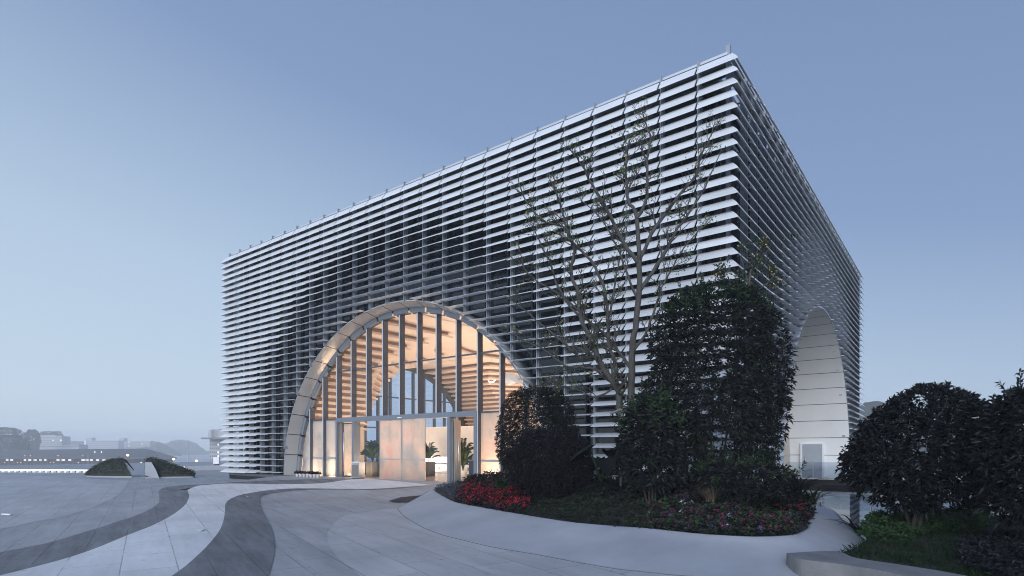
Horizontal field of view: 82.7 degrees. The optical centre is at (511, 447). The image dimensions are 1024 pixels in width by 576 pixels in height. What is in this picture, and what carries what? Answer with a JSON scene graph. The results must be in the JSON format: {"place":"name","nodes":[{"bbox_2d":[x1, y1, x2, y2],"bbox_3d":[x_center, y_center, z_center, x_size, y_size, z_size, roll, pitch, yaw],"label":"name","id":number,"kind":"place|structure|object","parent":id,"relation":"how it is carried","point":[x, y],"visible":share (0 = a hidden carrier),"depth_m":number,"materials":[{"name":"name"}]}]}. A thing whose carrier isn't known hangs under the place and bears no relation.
{"place":"outdoors","nodes":[
{"label":"outdoors","id":0,"kind":"place"},
{"bbox_2d":[39,435,70,444],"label":"apartment block","id":1,"kind":"structure","parent":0,"point":[54,440],"depth_m":704.93,"materials":[{"name":"grey concrete"}]},
{"bbox_2d":[37,445,87,449],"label":"apartment block","id":2,"kind":"structure","parent":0,"point":[50,447],"depth_m":629.93,"materials":[{"name":"grey"}]},
{"bbox_2d":[0,449,176,464],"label":"station building","id":3,"kind":"structure","parent":0,"point":[44,457],"depth_m":369.76,"materials":[{"name":"grey"}]},
{"bbox_2d":[84,438,123,448],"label":"apartment block","id":4,"kind":"structure","parent":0,"point":[92,443],"depth_m":929.91,"materials":[{"name":"white"}]},
{"bbox_2d":[2,441,209,454],"bbox_3d":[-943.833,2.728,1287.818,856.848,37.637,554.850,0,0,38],"label":"hill","id":5,"kind":"structure","parent":0,"point":[188,452],"depth_m":1192.32,"materials":[{"name":"grey"}]},
{"bbox_2d":[137,442,181,455],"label":"hill","id":6,"kind":"structure","parent":0,"point":[162,448],"depth_m":986.79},
{"bbox_2d":[165,439,205,450],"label":"hill","id":7,"kind":"structure","parent":0,"point":[182,444],"depth_m":1330.85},
{"bbox_2d":[183,465,237,470],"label":"parapet wall","id":8,"kind":"structure","parent":0,"point":[212,467],"depth_m":48.57,"materials":[{"name":"white concrete"}]},
{"bbox_2d":[201,429,238,461],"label":"stepped tower","id":9,"kind":"structure","parent":0,"point":[215,438],"depth_m":449.96,"materials":[{"name":"grey"}]},
{"bbox_2d":[46,459,466,476],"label":"water","id":10,"kind":"structure","parent":0,"point":[138,466],"depth_m":61.46,"materials":[{"name":"liquid"}]},
{"bbox_2d":[173,455,375,461],"bbox_3d":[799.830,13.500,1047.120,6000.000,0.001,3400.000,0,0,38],"label":"ground","id":11,"kind":"structure","parent":0,"point":[193,458],"depth_m":747.47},
{"bbox_2d":[0,427,28,449],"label":"tree","id":12,"kind":"object","parent":11,"relation":"on","point":[13,431],"visible":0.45,"depth_m":494.85,"materials":[{"name":"green plant"}]},
{"bbox_2d":[0,435,31,450],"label":"tree","id":13,"kind":"object","parent":11,"relation":"on","point":[18,445],"visible":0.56,"depth_m":450.40,"materials":[{"name":"green plant"}]},
{"bbox_2d":[24,429,41,449],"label":"tree","id":14,"kind":"object","parent":11,"relation":"on","point":[36,441],"visible":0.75,"depth_m":597.82,"materials":[{"name":"green plant"}]},
{"bbox_2d":[39,431,62,435],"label":"tree","id":15,"kind":"object","parent":11,"relation":"on","point":[47,433],"visible":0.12,"depth_m":744.96,"materials":[{"name":"green plant"}]},
{"bbox_2d":[119,438,154,448],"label":"apartment block","id":16,"kind":"structure","parent":11,"relation":"on","point":[133,444],"depth_m":989.90,"materials":[{"name":"grey"}]},
{"bbox_2d":[213,457,219,464],"bbox_3d":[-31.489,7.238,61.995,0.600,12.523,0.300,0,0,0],"label":"box sign","id":17,"kind":"object","parent":11,"relation":"on","point":[216,460],"visible":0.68,"depth_m":61.84,"materials":[{"name":"white paint"}]},
{"bbox_2d":[0,465,824,575],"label":"plaza","id":18,"kind":"structure","parent":0,"point":[301,522],"depth_m":16.67,"materials":[{"name":"grey stone"}]},
{"bbox_2d":[0,469,86,472],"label":"edge bench","id":19,"kind":"object","parent":18,"relation":"on","point":[42,470],"visible":0.87,"depth_m":44.02,"materials":[{"name":"white"}]},
{"bbox_2d":[0,475,127,528],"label":"pale paving band","id":20,"kind":"object","parent":18,"relation":"on","point":[26,499],"visible":1,"depth_m":22.13,"materials":[{"name":"grey stone"}]},
{"bbox_2d":[84,456,133,477],"bbox_3d":[-25.588,1.191,37.362,4.287,1.338,2.434,0,0,38],"label":"turf mound","id":21,"kind":"object","parent":18,"relation":"on","point":[113,468],"visible":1,"depth_m":36.65,"materials":[{"name":"plant"}]},
{"bbox_2d":[144,457,195,478],"bbox_3d":[-21.804,1.188,37.029,2.798,1.493,3.855,0,0,-33],"label":"turf mound","id":22,"kind":"object","parent":18,"relation":"on","point":[157,468],"visible":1,"depth_m":35.82,"materials":[{"name":"plant"}]},
{"bbox_2d":[0,479,349,574],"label":"paving strip","id":23,"kind":"object","parent":18,"relation":"on","point":[173,500],"visible":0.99,"depth_m":12.41,"materials":[{"name":"grey stone"}]},
{"bbox_2d":[0,479,428,575],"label":"white paving band","id":24,"kind":"object","parent":18,"relation":"on","point":[173,544],"visible":1,"depth_m":11.45,"materials":[{"name":"grey stone"}]},
{"bbox_2d":[172,485,427,575],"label":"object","id":25,"kind":"object","parent":18,"relation":"on","point":[242,543],"visible":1,"depth_m":11.07,"materials":[{"name":"grey stone"}]},
{"bbox_2d":[314,471,321,477],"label":"potted plant","id":26,"kind":"object","parent":18,"relation":"on","point":[317,473],"visible":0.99,"depth_m":29.20,"materials":[{"name":"red plant"}]},
{"bbox_2d":[351,462,364,478],"bbox_3d":[-7.580,1.090,28.646,0.604,0.820,0.395,0,0,38],"label":"litter bin","id":27,"kind":"object","parent":18,"relation":"on","point":[357,470],"visible":1,"depth_m":28.48,"materials":[{"name":"silver metal"}]},
{"bbox_2d":[390,495,420,501],"bbox_3d":[-3.753,1.762,20.237,0.833,0.114,1.596,0,0,9],"label":"drain slot","id":28,"kind":"object","parent":18,"relation":"on","point":[406,499],"visible":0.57,"depth_m":20.16,"materials":[{"name":"black metal"}]},
{"bbox_2d":[327,508,693,575],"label":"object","id":29,"kind":"object","parent":18,"relation":"on","point":[390,542],"visible":0.88,"depth_m":9.98,"materials":[{"name":"grey stone"}]},
{"bbox_2d":[397,481,864,575],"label":"planter","id":30,"kind":"object","parent":18,"relation":"on","point":[659,551],"visible":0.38,"depth_m":10.37,"materials":[{"name":"paint"}]},
{"bbox_2d":[433,477,473,501],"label":"ground cover","id":31,"kind":"object","parent":30,"relation":"on","point":[443,488],"visible":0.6,"depth_m":19.12,"materials":[{"name":"green plant"}]},
{"bbox_2d":[454,473,533,512],"bbox_3d":[-0.482,1.196,16.918,2.403,0.751,7.530,0,0,-1],"label":"flower bed","id":32,"kind":"object","parent":30,"relation":"on","point":[488,496],"visible":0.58,"depth_m":15.31,"materials":[{"name":"red plant"}]},
{"bbox_2d":[488,478,509,488],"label":"philodendron","id":33,"kind":"object","parent":32,"relation":"on","point":[501,483],"visible":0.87,"depth_m":15.14,"materials":[{"name":"green plant"}]},
{"bbox_2d":[494,384,580,480],"bbox_3d":[0.712,-0.258,16.996,2.471,3.329,2.314,0,0,38],"label":"round shrub","id":34,"kind":"object","parent":30,"relation":"on","point":[507,434],"visible":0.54,"depth_m":16.59,"materials":[{"name":"green plant"}]},
{"bbox_2d":[503,427,594,499],"bbox_3d":[0.915,0.435,14.583,2.222,1.956,2.080,0,0,38],"label":"plum shrub","id":35,"kind":"object","parent":30,"relation":"on","point":[519,472],"visible":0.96,"depth_m":14.11,"materials":[{"name":"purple plant"}]},
{"bbox_2d":[503,482,672,528],"bbox_3d":[2.079,1.240,14.841,4.004,0.673,7.677,0,0,15],"label":"ground cover","id":36,"kind":"object","parent":30,"relation":"on","point":[556,510],"visible":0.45,"depth_m":12.70,"materials":[{"name":"green plant"}]},
{"bbox_2d":[570,443,630,482],"bbox_3d":[2.124,0.349,13.780,1.483,0.959,1.546,0,0,-21],"label":"elephant ear","id":37,"kind":"object","parent":30,"relation":"on","point":[605,465],"visible":0.76,"depth_m":13.77},
{"bbox_2d":[499,97,725,481],"bbox_3d":[2.701,-3.954,14.966,6.053,10.269,2.274,0,0,1],"label":"bare tree","id":38,"kind":"object","parent":30,"relation":"on","point":[612,379],"visible":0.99,"depth_m":14.93,"materials":[{"name":"brown plant"}]},
{"bbox_2d":[610,404,631,486],"bbox_3d":[2.789,0.014,14.419,0.939,2.335,0.141,0,0,-41],"label":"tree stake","id":39,"kind":"object","parent":30,"relation":"on","point":[620,478],"visible":0.31,"depth_m":14.27,"materials":[{"name":"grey wood"}]},
{"bbox_2d":[455,469,803,508],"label":"undergrowth","id":40,"kind":"object","parent":30,"relation":"in","point":[608,483],"visible":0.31,"depth_m":14.23,"materials":[{"name":"green plant"}]},
{"bbox_2d":[711,226,803,445],"bbox_3d":[6.502,-2.554,15.719,2.084,6.828,1.467,0,0,-6],"label":"slim tree","id":41,"kind":"object","parent":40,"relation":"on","point":[721,272],"visible":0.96,"depth_m":15.72,"materials":[{"name":"green plant"}]},
{"bbox_2d":[607,376,693,502],"bbox_3d":[3.057,-0.093,12.716,1.804,2.998,1.553,0,0,19],"label":"leafy shrub","id":42,"kind":"object","parent":30,"relation":"on","point":[660,420],"visible":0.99,"depth_m":12.41,"materials":[{"name":"green plant"}]},
{"bbox_2d":[635,268,799,482],"bbox_3d":[4.736,-1.359,13.703,3.490,5.635,3.428,0,0,38],"label":"clipped shrub","id":43,"kind":"object","parent":30,"relation":"on","point":[763,344],"visible":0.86,"depth_m":12.96,"materials":[{"name":"green plant"}]},
{"bbox_2d":[641,489,803,535],"bbox_3d":[4.522,1.243,11.957,3.086,0.641,4.469,0,0,38],"label":"flower bed","id":44,"kind":"object","parent":30,"relation":"on","point":[764,519],"visible":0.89,"depth_m":10.96,"materials":[{"name":"green plant"}]},
{"bbox_2d":[690,484,727,501],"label":"dry grass","id":45,"kind":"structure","parent":44,"relation":"on","point":[710,496],"depth_m":11.82,"materials":[{"name":"brown plant"}]},
{"bbox_2d":[656,479,816,524],"bbox_3d":[5.469,1.149,14.211,3.608,0.806,5.652,0,0,22],"label":"flower bed","id":46,"kind":"object","parent":30,"relation":"on","point":[805,511],"visible":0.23,"depth_m":12.59,"materials":[{"name":"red plant"}]},
{"bbox_2d":[762,474,828,497],"bbox_3d":[5.782,0.771,11.871,1.422,0.481,1.355,0,0,38],"label":"lady palm","id":47,"kind":"object","parent":46,"relation":"on","point":[796,490],"visible":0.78,"depth_m":11.80,"materials":[{"name":"green plant"}]},
{"bbox_2d":[683,444,806,505],"bbox_3d":[4.839,0.654,12.457,2.608,1.520,2.204,0,0,38],"label":"filler shrub","id":48,"kind":"object","parent":30,"relation":"on","point":[749,482],"visible":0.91,"depth_m":11.91,"materials":[{"name":"green plant"}]},
{"bbox_2d":[802,487,842,504],"bbox_3d":[6.639,1.050,12.972,1.469,0.398,1.112,0,0,38],"label":"lady palm","id":49,"kind":"object","parent":30,"relation":"on","point":[808,496],"visible":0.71,"depth_m":12.78,"materials":[{"name":"green plant"}]},
{"bbox_2d":[786,551,965,575],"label":"garden ledge","id":50,"kind":"object","parent":18,"relation":"on","point":[824,563],"visible":0.97,"depth_m":8.11,"materials":[{"name":"concrete"}]},
{"bbox_2d":[0,0,1023,450],"label":"sky","id":51,"kind":"structure","parent":0,"point":[145,144],"materials":[{"name":"blue"}]},
{"bbox_2d":[802,485,1000,539],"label":"pool water","id":52,"kind":"structure","parent":0,"point":[850,506],"depth_m":23.25,"materials":[{"name":"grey liquid"}]},
{"bbox_2d":[798,479,873,486],"bbox_3d":[21.895,2.050,32.476,12.040,0.379,0.710,0,0,38],"label":"deck base","id":53,"kind":"object","parent":52,"relation":"on","point":[831,482],"depth_m":34.41,"materials":[{"name":"black stone"}]},
{"bbox_2d":[798,477,833,479],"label":"deck","id":54,"kind":"structure","parent":53,"relation":"on","point":[816,478],"depth_m":34.70,"materials":[{"name":"concrete"}]},
{"bbox_2d":[820,484,990,515],"bbox_3d":[11.483,1.630,14.956,6.390,1.160,0.057,0,0,38],"label":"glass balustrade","id":55,"kind":"object","parent":52,"relation":"on","point":[871,504],"visible":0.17,"depth_m":16.11,"materials":[{"name":"silver glass"}]},
{"bbox_2d":[839,515,1023,575],"bbox_3d":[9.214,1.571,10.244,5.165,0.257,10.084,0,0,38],"label":"grass","id":56,"kind":"structure","parent":0,"point":[903,555],"depth_m":9.30,"materials":[{"name":"green plant"}]},
{"bbox_2d":[825,514,884,531],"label":"flax plant","id":57,"kind":"object","parent":56,"relation":"on","point":[852,526],"visible":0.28,"depth_m":12.41,"materials":[{"name":"green plant"}]},
{"bbox_2d":[834,379,1007,526],"bbox_3d":[7.861,0.190,11.198,2.949,2.976,2.756,0,0,38],"label":"spreading shrub","id":58,"kind":"object","parent":56,"relation":"on","point":[925,485],"visible":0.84,"depth_m":10.66,"materials":[{"name":"green plant"}]},
{"bbox_2d":[855,508,989,543],"bbox_3d":[8.698,1.512,12.163,2.211,0.465,6.175,0,0,38],"label":"ground cover","id":59,"kind":"object","parent":56,"relation":"on","point":[952,520],"visible":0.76,"depth_m":11.22,"materials":[{"name":"green plant"}]},
{"bbox_2d":[954,528,1023,575],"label":"undergrowth","id":60,"kind":"object","parent":56,"relation":"on","point":[976,546],"visible":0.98,"depth_m":8.36,"materials":[{"name":"green plant"}]},
{"bbox_2d":[967,368,1023,530],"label":"overhanging shrub","id":61,"kind":"object","parent":56,"relation":"on","point":[998,441],"visible":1,"depth_m":9.34,"materials":[{"name":"green plant"}]},
{"bbox_2d":[860,401,1023,466],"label":"hill","id":62,"kind":"structure","parent":0,"point":[867,407],"depth_m":270.68,"materials":[{"name":"grey"}]},
{"label":"terrace","id":63,"kind":"structure","parent":0,"visible":0},
{"bbox_2d":[874,476,1021,503],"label":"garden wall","id":64,"kind":"structure","parent":63,"relation":"on","point":[896,502],"depth_m":20.90,"materials":[{"name":"concrete"}]},
{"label":"podium","id":65,"kind":"structure","parent":0,"visible":0},
{"bbox_2d":[220,44,864,486],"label":"exhibition hall","id":66,"kind":"structure","parent":65,"relation":"on","point":[336,322],"depth_m":24.86,"materials":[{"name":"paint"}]},
{"bbox_2d":[303,423,308,470],"label":"window pane","id":67,"kind":"structure","parent":66,"relation":"in","point":[306,445],"depth_m":31.93,"materials":[{"name":"glass"}]},
{"bbox_2d":[313,421,321,475],"label":"window pane","id":68,"kind":"structure","parent":66,"relation":"in","point":[317,425],"depth_m":31.30,"materials":[{"name":"glass"}]},
{"bbox_2d":[326,420,335,475],"label":"window pane","id":69,"kind":"structure","parent":66,"relation":"in","point":[330,425],"depth_m":30.59,"materials":[{"name":"glass"}]},
{"bbox_2d":[342,423,351,476],"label":"swing door","id":70,"kind":"structure","parent":66,"relation":"in","point":[346,427],"depth_m":29.71,"materials":[{"name":"glass"}]},
{"bbox_2d":[360,440,379,476],"bbox_3d":[-7.256,0.543,30.430,1.292,1.911,1.311,0,0,38],"label":"potted palm","id":71,"kind":"object","parent":66,"relation":"on","point":[371,450],"visible":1,"depth_m":30.23,"materials":[{"name":"grey"}]},
{"bbox_2d":[380,420,401,479],"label":"sliding door","id":72,"kind":"structure","parent":66,"relation":"in","point":[390,431],"depth_m":27.51,"materials":[{"name":"beige glass"}]},
{"bbox_2d":[402,419,425,480],"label":"sliding door","id":73,"kind":"structure","parent":66,"relation":"in","point":[413,431],"depth_m":26.55,"materials":[{"name":"beige glass"}]},
{"bbox_2d":[426,442,440,475],"bbox_3d":[-4.454,0.577,31.015,1.282,1.842,1.102,0,0,38],"label":"potted palm","id":74,"kind":"object","parent":66,"relation":"on","point":[430,465],"visible":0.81,"depth_m":30.85,"materials":[{"name":"grey"}]},
{"bbox_2d":[426,456,468,473],"bbox_3d":[-2.695,1.009,33.931,5.948,0.978,0.800,0,0,38],"label":"reception counter","id":75,"kind":"object","parent":66,"relation":"on","point":[440,468],"visible":0.24,"depth_m":34.67,"materials":[{"name":"white paint"}]},
{"bbox_2d":[426,426,473,456],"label":"wall","id":76,"kind":"structure","parent":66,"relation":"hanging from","point":[437,436],"depth_m":36.48,"materials":[{"name":"beige paint"}]},
{"bbox_2d":[452,418,460,481],"bbox_3d":[-2.376,0.100,25.240,0.219,2.760,0.380,0,0,38],"label":"swing door","id":77,"kind":"structure","parent":66,"relation":"in","point":[456,424],"depth_m":25.16,"materials":[{"name":"glass"}]},
{"bbox_2d":[461,438,473,479],"bbox_3d":[-2.282,0.504,27.362,1.520,1.987,1.424,0,0,38],"label":"potted palm","id":78,"kind":"object","parent":66,"relation":"on","point":[465,451],"visible":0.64,"depth_m":27.19,"materials":[{"name":"green plant"}]},
{"bbox_2d":[468,459,473,474],"bbox_3d":[-1.584,0.999,25.375,0.500,0.998,0.460,0,0,38],"label":"podium","id":79,"kind":"object","parent":66,"relation":"on","point":[471,466],"visible":0.25,"depth_m":25.26,"materials":[{"name":"grey"}]},
{"bbox_2d":[481,412,498,473],"label":"window pane","id":80,"kind":"structure","parent":66,"relation":"in","point":[488,420],"depth_m":23.98,"materials":[{"name":"clear glass"}]},
{"bbox_2d":[504,413,521,472],"label":"window pane","id":81,"kind":"structure","parent":66,"relation":"in","point":[515,413],"depth_m":23.19,"materials":[{"name":"glass"}]},
{"bbox_2d":[505,373,523,384],"bbox_3d":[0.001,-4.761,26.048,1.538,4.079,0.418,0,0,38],"label":"fabric sculpture","id":82,"kind":"object","parent":66,"relation":"hanging from","point":[510,378],"visible":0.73,"depth_m":25.94,"materials":[{"name":"white fabric"}]},
{"bbox_2d":[800,443,824,477],"bbox_3d":[18.322,0.750,35.475,1.280,2.100,0.359,0,0,38],"label":"side door","id":83,"kind":"structure","parent":66,"relation":"in","point":[809,452],"depth_m":35.38,"materials":[{"name":"silver metal"}]}
]}

